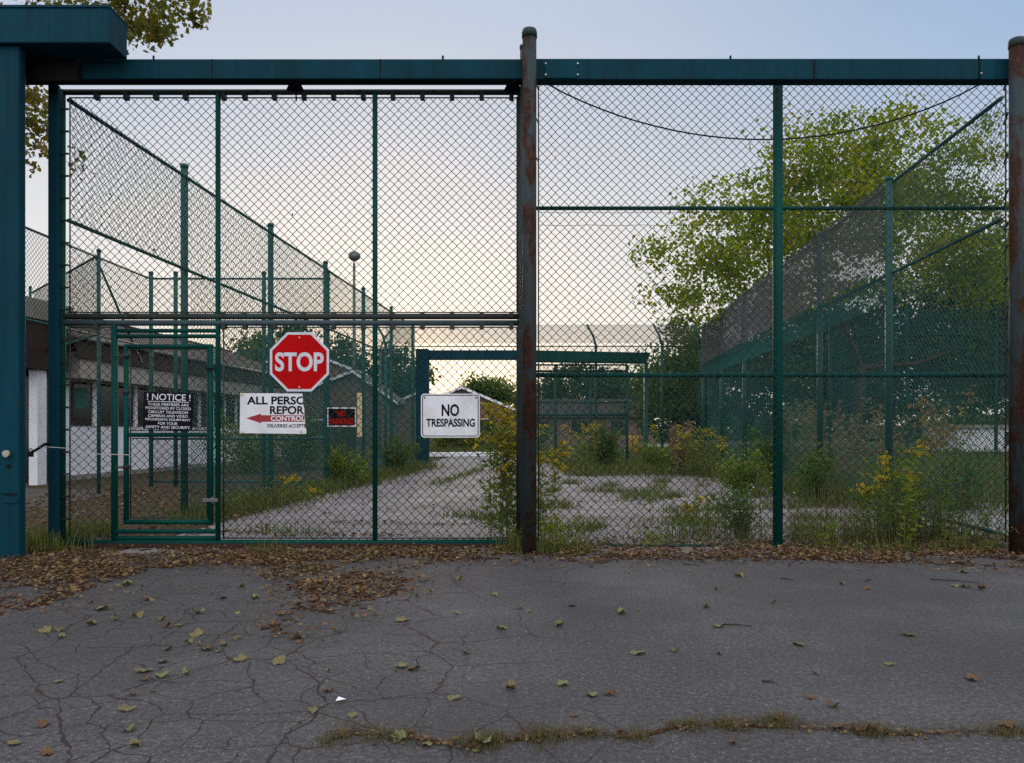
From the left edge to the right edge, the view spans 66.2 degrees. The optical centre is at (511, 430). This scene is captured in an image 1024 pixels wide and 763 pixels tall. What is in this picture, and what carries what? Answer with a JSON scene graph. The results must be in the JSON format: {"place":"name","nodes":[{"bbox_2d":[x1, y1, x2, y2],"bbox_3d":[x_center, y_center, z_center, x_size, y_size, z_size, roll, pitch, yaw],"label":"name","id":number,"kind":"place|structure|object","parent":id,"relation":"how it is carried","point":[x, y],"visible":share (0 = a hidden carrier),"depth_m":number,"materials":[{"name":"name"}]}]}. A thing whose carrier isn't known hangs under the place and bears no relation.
{"place":"outdoors","nodes":[
{"label":"outdoors","id":0,"kind":"place"},
{"bbox_2d":[25,488,122,507],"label":"path","id":1,"kind":"structure","parent":0,"point":[31,493],"depth_m":14.46,"materials":[{"name":"concrete"}]},
{"bbox_2d":[25,458,443,552],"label":"dirt yard","id":2,"kind":"structure","parent":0,"point":[135,477],"depth_m":14.34,"materials":[{"name":"brown soil"}]},
{"bbox_2d":[29,257,96,344],"bbox_3d":[-9.659,-1.065,16.736,0.107,4.730,5.237,0,0,-43],"label":"return fence","id":3,"kind":"object","parent":2,"relation":"on","point":[79,303],"visible":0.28,"depth_m":15.73,"materials":[{"name":"metal"}]},
{"bbox_2d":[25,512,122,554],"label":"grass","id":4,"kind":"structure","parent":2,"relation":"on","point":[38,542],"depth_m":8.16,"materials":[{"name":"plant"}]},
{"bbox_2d":[25,226,148,493],"bbox_3d":[-7.830,-1.065,12.900,0.117,4.730,8.081,0,0,1],"label":"side fence","id":5,"kind":"object","parent":2,"relation":"on","point":[98,296],"visible":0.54,"depth_m":14.77,"materials":[{"name":"metal"}]},
{"bbox_2d":[0,0,211,179],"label":"overhanging tree","id":6,"kind":"object","parent":2,"relation":"on","point":[141,23],"visible":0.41,"depth_m":12.05,"materials":[{"name":"green plant"}]},
{"bbox_2d":[25,296,299,484],"bbox_3d":[-13.756,-1.132,25.624,8.535,4.763,17.800,0,0,4],"label":"bungalow","id":7,"kind":"object","parent":2,"relation":"on","point":[36,392],"visible":0.23,"depth_m":19.77,"materials":[{"name":"white"}]},
{"bbox_2d":[71,381,91,425],"bbox_3d":[-10.645,-0.660,19.379,0.092,1.080,0.800,0,0,4],"label":"window","id":8,"kind":"structure","parent":7,"relation":"in","point":[84,393],"depth_m":19.34,"materials":[{"name":"black glass"}]},
{"bbox_2d":[101,384,110,425],"bbox_3d":[-10.583,-0.660,20.327,0.086,1.080,0.800,0,0,4],"label":"window","id":9,"kind":"structure","parent":7,"relation":"in","point":[107,388],"depth_m":20.40,"materials":[{"name":"black glass"}]},
{"bbox_2d":[118,386,132,425],"bbox_3d":[-10.519,-0.660,21.274,0.086,1.080,0.800,0,0,4],"label":"window","id":10,"kind":"structure","parent":7,"relation":"in","point":[120,388],"depth_m":21.08,"materials":[{"name":"black glass"}]},
{"bbox_2d":[138,388,148,425],"bbox_3d":[-10.454,-0.660,22.222,0.086,1.080,0.800,0,0,4],"label":"window","id":11,"kind":"structure","parent":7,"relation":"in","point":[142,390],"depth_m":22.06,"materials":[{"name":"black glass"}]},
{"bbox_2d":[25,487,306,539],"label":"leaf litter","id":12,"kind":"object","parent":2,"relation":"on","point":[121,505],"visible":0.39,"depth_m":12.27,"materials":[{"name":"plant"}]},
{"bbox_2d":[204,488,266,514],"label":"leafy weed","id":13,"kind":"object","parent":2,"relation":"on","point":[238,496],"visible":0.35,"depth_m":11.31,"materials":[{"name":"green plant"}]},
{"bbox_2d":[148,271,330,486],"bbox_3d":[-5.870,-1.065,16.920,3.904,4.730,0.138,0,0,0],"label":"cross fence","id":14,"kind":"object","parent":2,"relation":"on","point":[175,482],"visible":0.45,"depth_m":16.98,"materials":[{"name":"metal"}]},
{"bbox_2d":[67,98,415,518],"bbox_3d":[-3.916,-1.155,16.989,0.162,4.910,17.878,0,0,4],"label":"yard fence","id":15,"kind":"object","parent":2,"relation":"on","point":[184,304],"visible":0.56,"depth_m":12.97,"materials":[{"name":"green metal"}]},
{"bbox_2d":[195,398,304,473],"bbox_3d":[-7.507,0.164,22.146,3.006,2.185,2.093,0,0,23],"label":"bush","id":16,"kind":"object","parent":2,"relation":"on","point":[246,450],"visible":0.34,"depth_m":21.94,"materials":[{"name":"green plant"}]},
{"bbox_2d":[129,459,457,527],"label":"grass","id":17,"kind":"structure","parent":2,"relation":"on","point":[330,482],"depth_m":13.18,"materials":[{"name":"plant"}]},
{"bbox_2d":[274,401,349,469],"bbox_3d":[-5.984,0.161,24.001,2.815,2.160,3.725,0,0,0],"label":"bush","id":18,"kind":"object","parent":2,"relation":"on","point":[301,459],"visible":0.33,"depth_m":23.85,"materials":[{"name":"green plant"}]},
{"bbox_2d":[318,443,372,486],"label":"bush","id":19,"kind":"object","parent":2,"relation":"on","point":[344,460],"visible":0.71,"depth_m":16.66,"materials":[{"name":"green plant"}]},
{"bbox_2d":[0,553,1023,762],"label":"driveway","id":20,"kind":"structure","parent":0,"point":[221,705],"depth_m":4.08,"materials":[{"name":"asphalt"}]},
{"bbox_2d":[0,539,468,627],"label":"leaf litter","id":21,"kind":"object","parent":20,"relation":"on","point":[45,558],"visible":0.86,"depth_m":7.04,"materials":[{"name":"plant"}]},
{"bbox_2d":[166,543,461,643],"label":"leaf litter","id":22,"kind":"object","parent":20,"relation":"on","point":[363,584],"visible":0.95,"depth_m":6.22,"materials":[{"name":"plant"}]},
{"bbox_2d":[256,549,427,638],"bbox_3d":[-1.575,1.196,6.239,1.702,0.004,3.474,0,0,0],"label":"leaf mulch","id":23,"kind":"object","parent":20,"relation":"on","point":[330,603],"visible":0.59,"depth_m":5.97,"materials":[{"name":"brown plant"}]},
{"bbox_2d":[0,5,1008,557],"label":"gate portal","id":24,"kind":"object","parent":20,"relation":"on","point":[52,47],"visible":0.85,"depth_m":7.75,"materials":[{"name":"blue paint"}]},
{"bbox_2d":[300,708,1023,761],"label":"seam grass","id":25,"kind":"structure","parent":20,"relation":"on","point":[1005,732],"depth_m":3.10,"materials":[{"name":"plant"}]},
{"bbox_2d":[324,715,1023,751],"bbox_3d":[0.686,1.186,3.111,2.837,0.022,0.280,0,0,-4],"label":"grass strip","id":26,"kind":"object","parent":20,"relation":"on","point":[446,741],"visible":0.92,"depth_m":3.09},
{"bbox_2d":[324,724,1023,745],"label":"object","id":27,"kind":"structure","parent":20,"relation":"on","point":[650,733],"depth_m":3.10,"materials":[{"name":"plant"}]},
{"bbox_2d":[0,0,1023,429],"label":"sky","id":28,"kind":"structure","parent":0,"point":[238,29],"materials":[{"name":"white"}]},
{"bbox_2d":[120,456,1008,552],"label":"yard road","id":29,"kind":"structure","parent":0,"point":[429,508],"depth_m":11.64,"materials":[{"name":"asphalt"}]},
{"bbox_2d":[257,473,325,507],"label":"leafy weed","id":30,"kind":"object","parent":29,"relation":"on","point":[292,477],"visible":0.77,"depth_m":12.60,"materials":[{"name":"green plant"}]},
{"bbox_2d":[368,435,429,473],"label":"bush","id":31,"kind":"object","parent":29,"relation":"on","point":[407,451],"visible":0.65,"depth_m":21.79,"materials":[{"name":"green plant"}]},
{"bbox_2d":[430,452,459,456],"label":"kerb block","id":32,"kind":"structure","parent":29,"relation":"on","point":[438,454],"depth_m":35.88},
{"bbox_2d":[414,445,536,454],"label":"grass","id":33,"kind":"structure","parent":29,"relation":"on","point":[459,450],"depth_m":39.23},
{"bbox_2d":[464,400,548,539],"bbox_3d":[-0.076,0.450,8.443,1.006,1.570,0.705,0,0,-21],"label":"goldenrod","id":34,"kind":"object","parent":29,"relation":"on","point":[508,464],"visible":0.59,"depth_m":8.30,"materials":[{"name":"green plant"}]},
{"bbox_2d":[506,524,522,549],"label":"leafy weed","id":35,"kind":"object","parent":29,"relation":"on","point":[518,536],"visible":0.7,"depth_m":7.81,"materials":[{"name":"green plant"}]},
{"bbox_2d":[486,441,573,540],"bbox_3d":[0.222,0.669,8.514,0.966,1.139,0.537,0,0,-15],"label":"goldenrod","id":36,"kind":"object","parent":29,"relation":"on","point":[561,456],"visible":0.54,"depth_m":8.54,"materials":[{"name":"green plant"}]},
{"bbox_2d":[416,349,648,465],"bbox_3d":[0.696,-0.742,26.314,7.834,3.984,0.477,0,0,1],"label":"gate portal","id":37,"kind":"object","parent":29,"relation":"on","point":[504,353],"visible":0.52,"depth_m":26.20,"materials":[{"name":"blue paint"}]},
{"bbox_2d":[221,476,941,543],"bbox_3d":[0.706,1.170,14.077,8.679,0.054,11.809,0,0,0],"label":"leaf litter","id":38,"kind":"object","parent":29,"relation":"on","point":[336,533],"visible":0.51,"depth_m":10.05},
{"bbox_2d":[536,364,628,463],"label":"gate","id":39,"kind":"structure","parent":29,"relation":"on","point":[555,425],"depth_m":26.66,"materials":[{"name":"green metal"}]},
{"bbox_2d":[560,421,624,466],"bbox_3d":[2.485,0.471,23.473,1.720,1.524,1.922,0,0,-12],"label":"goldenrod","id":40,"kind":"object","parent":29,"relation":"on","point":[583,459],"visible":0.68,"depth_m":23.32,"materials":[{"name":"green plant"}]},
{"bbox_2d":[588,422,620,469],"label":"bush","id":41,"kind":"object","parent":29,"relation":"on","point":[609,450],"visible":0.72,"depth_m":22.88,"materials":[{"name":"green plant"}]},
{"bbox_2d":[244,533,1007,554],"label":"grass","id":42,"kind":"structure","parent":29,"relation":"on","point":[857,546],"depth_m":7.74,"materials":[{"name":"plant"}]},
{"bbox_2d":[637,528,663,547],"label":"leafy weed","id":43,"kind":"object","parent":29,"relation":"on","point":[649,541],"visible":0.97,"depth_m":8.03,"materials":[{"name":"green plant"}]},
{"bbox_2d":[631,438,688,471],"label":"bush","id":44,"kind":"object","parent":29,"relation":"on","point":[652,458],"visible":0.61,"depth_m":22.49,"materials":[{"name":"green plant"}]},
{"bbox_2d":[662,420,700,473],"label":"bush","id":45,"kind":"object","parent":29,"relation":"on","point":[679,458],"visible":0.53,"depth_m":21.44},
{"bbox_2d":[649,424,727,476],"bbox_3d":[4.577,0.529,20.409,2.023,1.409,1.491,0,0,16],"label":"goldenrod","id":46,"kind":"object","parent":29,"relation":"on","point":[701,454],"visible":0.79,"depth_m":20.33,"materials":[{"name":"green plant"}]},
{"bbox_2d":[669,486,745,535],"bbox_3d":[2.305,0.932,9.350,1.235,0.592,0.844,0,0,-32],"label":"goldenrod","id":47,"kind":"object","parent":29,"relation":"on","point":[693,505],"visible":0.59,"depth_m":9.30,"materials":[{"name":"green plant"}]},
{"bbox_2d":[424,535,1023,566],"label":"leaf mulch","id":48,"kind":"object","parent":29,"relation":"on","point":[710,557],"visible":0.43,"depth_m":7.50,"materials":[{"name":"brown plant"}]},
{"bbox_2d":[536,507,587,553],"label":"leafy weed","id":49,"kind":"object","parent":48,"relation":"on","point":[556,525],"visible":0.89,"depth_m":7.70,"materials":[{"name":"green plant"}]},
{"bbox_2d":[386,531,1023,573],"bbox_3d":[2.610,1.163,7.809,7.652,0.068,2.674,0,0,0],"label":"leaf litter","id":50,"kind":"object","parent":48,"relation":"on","point":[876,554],"visible":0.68,"depth_m":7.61,"materials":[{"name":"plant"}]},
{"bbox_2d":[848,439,928,549],"bbox_3d":[3.936,0.662,8.276,1.363,1.144,0.782,0,0,-55],"label":"goldenrod","id":51,"kind":"object","parent":48,"relation":"on","point":[909,484],"visible":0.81,"depth_m":8.28,"materials":[{"name":"green plant"}]},
{"bbox_2d":[977,505,1008,538],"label":"leafy weed","id":52,"kind":"object","parent":48,"relation":"on","point":[987,521],"visible":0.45,"depth_m":8.60,"materials":[{"name":"green plant"}]},
{"bbox_2d":[709,440,772,496],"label":"bush","id":53,"kind":"object","parent":29,"relation":"on","point":[744,471],"visible":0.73,"depth_m":14.12,"materials":[{"name":"green plant"}]},
{"bbox_2d":[688,482,794,538],"bbox_3d":[2.629,0.885,8.721,1.097,0.653,0.829,0,0,39],"label":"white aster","id":54,"kind":"object","parent":29,"relation":"on","point":[735,514],"visible":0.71,"depth_m":8.69,"materials":[{"name":"green plant"}]},
{"bbox_2d":[742,419,795,474],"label":"bush","id":55,"kind":"object","parent":29,"relation":"on","point":[765,450],"visible":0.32,"depth_m":17.69,"materials":[{"name":"green plant"}]},
{"bbox_2d":[520,26,1023,554],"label":"fixed fence","id":56,"kind":"object","parent":29,"relation":"on","point":[528,208],"visible":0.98,"depth_m":8.09,"materials":[{"name":"metal"}]},
{"bbox_2d":[60,85,519,547],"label":"sliding gate","id":57,"kind":"structure","parent":56,"relation":"attached to","point":[218,315],"depth_m":8.05,"materials":[{"name":"metal"}]},
{"bbox_2d":[115,344,217,524],"bbox_3d":[-3.537,0.038,8.041,1.068,1.851,0.090,0,0,0],"label":"wicket door","id":58,"kind":"structure","parent":57,"relation":"in","point":[210,500],"depth_m":8.04,"materials":[{"name":"green paint"}]},
{"bbox_2d":[143,392,192,429],"bbox_3d":[-3.502,-0.198,7.996,0.504,0.378,0.004,2,0,0],"label":"notice sign","id":59,"kind":"object","parent":57,"relation":"attached to","point":[167,411],"visible":1,"depth_m":8.00,"materials":[{"name":"metal"}]},
{"bbox_2d":[240,393,305,433],"bbox_3d":[-2.437,-0.173,8.006,0.680,0.416,0.008,0,0,0],"label":"reporting sign","id":60,"kind":"object","parent":57,"relation":"attached to","point":[277,413],"visible":1,"depth_m":8.01,"materials":[{"name":"metal"}]},
{"bbox_2d":[270,332,328,390],"bbox_3d":[-2.165,-0.700,7.992,0.603,0.603,0.011,0,0,0],"label":"stop sign","id":61,"kind":"object","parent":57,"relation":"attached to","point":[299,361],"visible":1,"depth_m":7.99,"materials":[{"name":"metal"}]},
{"bbox_2d":[327,407,355,426],"bbox_3d":[-1.752,-0.139,8.077,0.294,0.198,0.006,0,0,0],"label":"no parking sign","id":62,"kind":"object","parent":57,"relation":"attached to","point":[339,420],"visible":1,"depth_m":8.08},
{"bbox_2d":[357,393,361,436],"bbox_3d":[-1.573,-0.163,8.103,0.049,0.452,0.014,0,0,0],"label":"marker board","id":63,"kind":"object","parent":57,"relation":"attached to","point":[359,411],"visible":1,"depth_m":8.10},
{"bbox_2d":[421,394,479,437],"bbox_3d":[-0.628,-0.152,7.994,0.600,0.448,0.008,0,0,0],"label":"no trespassing sign","id":64,"kind":"object","parent":57,"relation":"attached to","point":[450,415],"visible":1,"depth_m":8.00,"materials":[{"name":"white metal"}]},
{"bbox_2d":[549,85,978,139],"bbox_3d":[2.645,-3.398,8.365,4.581,0.519,0.267,0,0,0],"label":"slack cable","id":65,"kind":"object","parent":56,"relation":"attached to","point":[760,139],"visible":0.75,"depth_m":8.40,"materials":[{"name":"black metal"}]},
{"bbox_2d":[662,454,938,513],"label":"grass","id":66,"kind":"structure","parent":29,"relation":"on","point":[788,488],"depth_m":13.35,"materials":[{"name":"plant"}]},
{"bbox_2d":[626,509,981,543],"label":"grass","id":67,"kind":"structure","parent":29,"relation":"on","point":[682,523],"depth_m":8.50,"materials":[{"name":"plant"}]},
{"bbox_2d":[787,441,853,500],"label":"bush","id":68,"kind":"object","parent":29,"relation":"on","point":[815,471],"visible":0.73,"depth_m":12.99,"materials":[{"name":"green plant"}]},
{"bbox_2d":[806,521,838,546],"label":"leafy weed","id":69,"kind":"object","parent":29,"relation":"on","point":[827,534],"visible":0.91,"depth_m":8.01,"materials":[{"name":"green plant"}]},
{"bbox_2d":[771,468,997,543],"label":"grass","id":70,"kind":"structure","parent":29,"relation":"on","point":[840,515],"depth_m":8.40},
{"bbox_2d":[851,404,976,500],"bbox_3d":[6.927,0.381,13.560,1.982,1.706,1.367,0,0,29],"label":"dry shrub","id":71,"kind":"object","parent":29,"relation":"on","point":[903,434],"visible":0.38,"depth_m":13.52,"materials":[{"name":"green plant"}]},
{"bbox_2d":[881,475,973,547],"bbox_3d":[4.633,0.862,8.417,0.948,0.744,1.233,0,0,-9],"label":"leafy weed","id":72,"kind":"object","parent":29,"relation":"on","point":[941,519],"visible":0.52,"depth_m":8.40,"materials":[{"name":"green plant"}]},
{"bbox_2d":[907,384,982,529],"bbox_3d":[4.921,0.348,8.929,0.570,1.751,0.667,0,0,-40],"label":"tall weed","id":73,"kind":"object","parent":29,"relation":"on","point":[941,441],"visible":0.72,"depth_m":8.93,"materials":[{"name":"green plant"}]},
{"bbox_2d":[893,427,1008,510],"bbox_3d":[6.680,0.564,11.871,1.647,1.335,1.689,0,0,26],"label":"bush","id":74,"kind":"object","parent":29,"relation":"on","point":[963,474],"visible":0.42,"depth_m":11.93,"materials":[{"name":"green plant"}]},
{"bbox_2d":[933,520,1017,553],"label":"leafy weed","id":75,"kind":"object","parent":29,"relation":"on","point":[956,539],"visible":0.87,"depth_m":7.74,"materials":[{"name":"green plant"}]},
{"bbox_2d":[230,467,979,545],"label":"grass","id":76,"kind":"structure","parent":0,"point":[613,490],"depth_m":11.61,"materials":[{"name":"plant"}]},
{"bbox_2d":[409,432,1008,502],"bbox_3d":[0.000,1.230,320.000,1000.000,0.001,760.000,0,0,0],"label":"ground","id":77,"kind":"structure","parent":0,"point":[739,442],"depth_m":69.31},
{"bbox_2d":[221,329,279,361],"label":"tree","id":78,"kind":"object","parent":77,"relation":"on","point":[249,343],"visible":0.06,"depth_m":57.20,"materials":[{"name":"green plant"}]},
{"bbox_2d":[237,331,387,460],"bbox_3d":[-7.952,-1.360,31.480,6.182,5.320,0.139,0,0,0],"label":"perimeter fence","id":79,"kind":"object","parent":77,"relation":"on","point":[339,392],"visible":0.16,"depth_m":31.42,"materials":[{"name":"green metal"}]},
{"bbox_2d":[319,333,372,374],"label":"tree","id":80,"kind":"object","parent":77,"relation":"on","point":[349,347],"visible":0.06,"depth_m":59.26,"materials":[{"name":"green plant"}]},
{"bbox_2d":[298,370,408,457],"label":"brick block","id":81,"kind":"structure","parent":77,"relation":"on","point":[353,399],"depth_m":34.10,"materials":[{"name":"grey"}]},
{"bbox_2d":[333,427,355,457],"bbox_3d":[-7.274,0.200,34.072,1.000,2.000,0.045,0,0,0],"label":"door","id":82,"kind":"structure","parent":81,"relation":"in","point":[345,434],"depth_m":34.05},
{"bbox_2d":[348,251,360,368],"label":"lamp mast","id":83,"kind":"object","parent":77,"relation":"on","point":[354,255],"visible":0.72,"depth_m":44.92,"materials":[{"name":"black metal"}]},
{"bbox_2d":[366,342,441,396],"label":"tree","id":84,"kind":"object","parent":77,"relation":"on","point":[434,379],"visible":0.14,"depth_m":60.97,"materials":[{"name":"green plant"}]},
{"bbox_2d":[403,393,452,448],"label":"brick block","id":85,"kind":"structure","parent":77,"relation":"on","point":[414,421],"depth_m":52.10,"materials":[{"name":"grey"}]},
{"bbox_2d":[430,438,466,448],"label":"hedge bush","id":86,"kind":"object","parent":77,"relation":"on","point":[443,442],"visible":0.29,"depth_m":43.57,"materials":[{"name":"green plant"}]},
{"bbox_2d":[448,426,488,448],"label":"hedge bush","id":87,"kind":"object","parent":77,"relation":"on","point":[460,443],"visible":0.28,"depth_m":43.59,"materials":[{"name":"green plant"}]},
{"bbox_2d":[444,386,515,446],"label":"brick house","id":88,"kind":"structure","parent":77,"relation":"on","point":[460,389],"depth_m":58.10,"materials":[{"name":"brown"}]},
{"bbox_2d":[458,371,515,405],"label":"tree","id":89,"kind":"object","parent":77,"relation":"on","point":[491,385],"visible":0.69,"depth_m":78.75,"materials":[{"name":"green plant"}]},
{"bbox_2d":[511,378,566,407],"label":"tree","id":90,"kind":"object","parent":77,"relation":"on","point":[547,387],"visible":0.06,"depth_m":70.95,"materials":[{"name":"green plant"}]},
{"bbox_2d":[378,324,701,459],"bbox_3d":[1.070,-1.460,30.990,12.912,5.521,0.181,0,0,0],"label":"perimeter fence","id":91,"kind":"object","parent":77,"relation":"on","point":[662,346],"visible":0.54,"depth_m":30.95,"materials":[{"name":"green metal"}]},
{"bbox_2d":[536,417,557,449],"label":"hedge bush","id":92,"kind":"object","parent":77,"relation":"on","point":[547,433],"visible":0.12,"depth_m":43.89,"materials":[{"name":"green plant"}]},
{"bbox_2d":[536,363,599,398],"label":"tree","id":93,"kind":"object","parent":77,"relation":"on","point":[579,385],"visible":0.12,"depth_m":69.36,"materials":[{"name":"green plant"}]},
{"bbox_2d":[515,399,653,446],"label":"long building","id":94,"kind":"structure","parent":77,"relation":"on","point":[617,423],"depth_m":59.96,"materials":[{"name":"grey brick"}]},
{"bbox_2d":[581,366,637,398],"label":"tree","id":95,"kind":"object","parent":77,"relation":"on","point":[604,385],"visible":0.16,"depth_m":65.42,"materials":[{"name":"green plant"}]},
{"bbox_2d":[543,449,757,475],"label":"grass","id":96,"kind":"structure","parent":77,"relation":"on","point":[622,463],"depth_m":21.80,"materials":[{"name":"plant"}]},
{"bbox_2d":[621,311,714,440],"bbox_3d":[6.775,-1.947,33.707,3.800,6.531,5.925,0,0,-26],"label":"green tree","id":97,"kind":"object","parent":77,"relation":"on","point":[674,402],"visible":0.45,"depth_m":32.75,"materials":[{"name":"green plant"}]},
{"bbox_2d":[613,318,758,442],"bbox_3d":[9.103,-2.195,39.610,8.097,7.081,6.430,0,0,0],"label":"dense tree","id":98,"kind":"object","parent":77,"relation":"on","point":[687,414],"visible":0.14,"depth_m":38.55,"materials":[{"name":"green plant"}]},
{"bbox_2d":[512,400,1004,441],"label":"distant wood","id":99,"kind":"object","parent":77,"relation":"on","point":[825,431],"visible":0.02,"depth_m":92.35,"materials":[{"name":"green plant"}]},
{"bbox_2d":[692,266,894,449],"bbox_3d":[13.267,-3.271,36.324,10.296,9.175,8.027,0,0,0],"label":"dense tree","id":100,"kind":"object","parent":77,"relation":"on","point":[769,382],"visible":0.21,"depth_m":35.02,"materials":[{"name":"green plant"}]},
{"bbox_2d":[627,91,1008,467],"bbox_3d":[10.938,-4.746,24.768,15.538,12.137,7.102,0,0,-15],"label":"maple tree","id":101,"kind":"object","parent":77,"relation":"on","point":[802,198],"visible":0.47,"depth_m":24.02,"materials":[{"name":"green plant"}]},
{"bbox_2d":[783,398,869,475],"bbox_3d":[6.922,0.227,18.060,1.871,2.007,2.596,0,0,7],"label":"dry shrub","id":102,"kind":"object","parent":77,"relation":"on","point":[805,435],"visible":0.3,"depth_m":17.50,"materials":[{"name":"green plant"}]},
{"bbox_2d":[790,400,902,486],"bbox_3d":[6.720,0.306,15.553,1.975,1.850,2.235,0,0,0],"label":"dry shrub","id":103,"kind":"object","parent":77,"relation":"on","point":[844,459],"visible":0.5,"depth_m":15.71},
{"bbox_2d":[702,96,1004,538],"bbox_3d":[5.758,-1.125,17.260,0.186,4.850,18.142,0,0,4],"label":"yard fence","id":104,"kind":"object","parent":77,"relation":"on","point":[819,328],"visible":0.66,"depth_m":12.37,"materials":[{"name":"green metal"}]},
{"bbox_2d":[790,210,1008,448],"bbox_3d":[17.806,-4.248,34.782,11.636,11.133,7.528,0,0,22],"label":"dense tree","id":105,"kind":"object","parent":77,"relation":"on","point":[933,308],"visible":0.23,"depth_m":34.12,"materials":[{"name":"green plant"}]},
{"bbox_2d":[828,304,1008,462],"bbox_3d":[15.949,-1.400,25.371,10.776,5.400,0.183,0,0,12],"label":"perimeter fence","id":106,"kind":"object","parent":77,"relation":"on","point":[956,332],"visible":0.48,"depth_m":25.82,"materials":[{"name":"green metal"}]},
{"bbox_2d":[917,250,1008,424],"bbox_3d":[24.159,-4.317,38.035,10.269,11.250,7.285,0,0,0],"label":"dense tree","id":107,"kind":"object","parent":77,"relation":"on","point":[975,412],"visible":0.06,"depth_m":37.96,"materials":[{"name":"green plant"}]},
{"bbox_2d":[921,425,1008,453],"bbox_3d":[19.974,0.500,31.200,6.100,1.440,2.600,0,0,0],"label":"site trailer","id":108,"kind":"object","parent":77,"relation":"on","point":[987,439],"visible":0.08,"depth_m":30.00,"materials":[{"name":"white metal"}]},
{"bbox_2d":[642,443,1008,514],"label":"grass","id":109,"kind":"structure","parent":0,"point":[991,480],"depth_m":18.24,"materials":[{"name":"plant"}]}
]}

